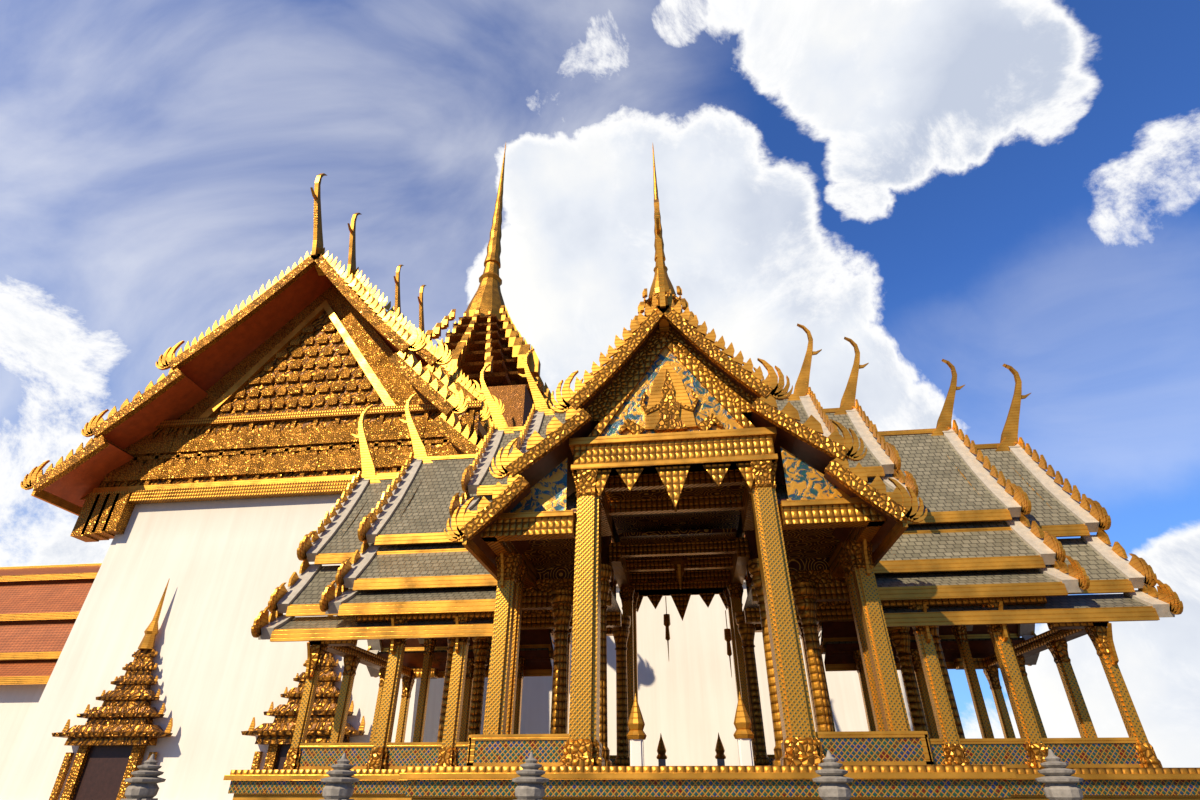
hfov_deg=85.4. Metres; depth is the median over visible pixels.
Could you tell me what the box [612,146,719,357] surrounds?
pavilion spire
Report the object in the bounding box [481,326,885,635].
pavilion gable fronts
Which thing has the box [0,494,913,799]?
hall walls
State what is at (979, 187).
sky
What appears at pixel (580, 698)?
pavilion columns
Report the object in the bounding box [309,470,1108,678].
pavilion ceilings
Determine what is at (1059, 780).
stone finials
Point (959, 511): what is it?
pavilion roofs
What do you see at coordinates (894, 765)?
pavilion platform
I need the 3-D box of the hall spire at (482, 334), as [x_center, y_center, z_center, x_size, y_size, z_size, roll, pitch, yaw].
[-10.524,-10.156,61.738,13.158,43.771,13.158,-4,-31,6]
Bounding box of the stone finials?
[121,749,1082,799]
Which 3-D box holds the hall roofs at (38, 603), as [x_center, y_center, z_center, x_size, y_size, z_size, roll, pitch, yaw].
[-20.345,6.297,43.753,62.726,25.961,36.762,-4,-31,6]
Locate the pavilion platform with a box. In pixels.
[223,691,1199,799]
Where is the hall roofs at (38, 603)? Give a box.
[0,173,744,684]
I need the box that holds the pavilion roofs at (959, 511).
[251,199,1182,678]
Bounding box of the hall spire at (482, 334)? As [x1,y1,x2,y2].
[425,144,552,426]
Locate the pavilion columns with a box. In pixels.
[282,460,1162,769]
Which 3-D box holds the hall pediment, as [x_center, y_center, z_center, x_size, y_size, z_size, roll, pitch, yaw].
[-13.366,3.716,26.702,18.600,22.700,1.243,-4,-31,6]
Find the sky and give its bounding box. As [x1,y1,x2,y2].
[0,0,1199,767]

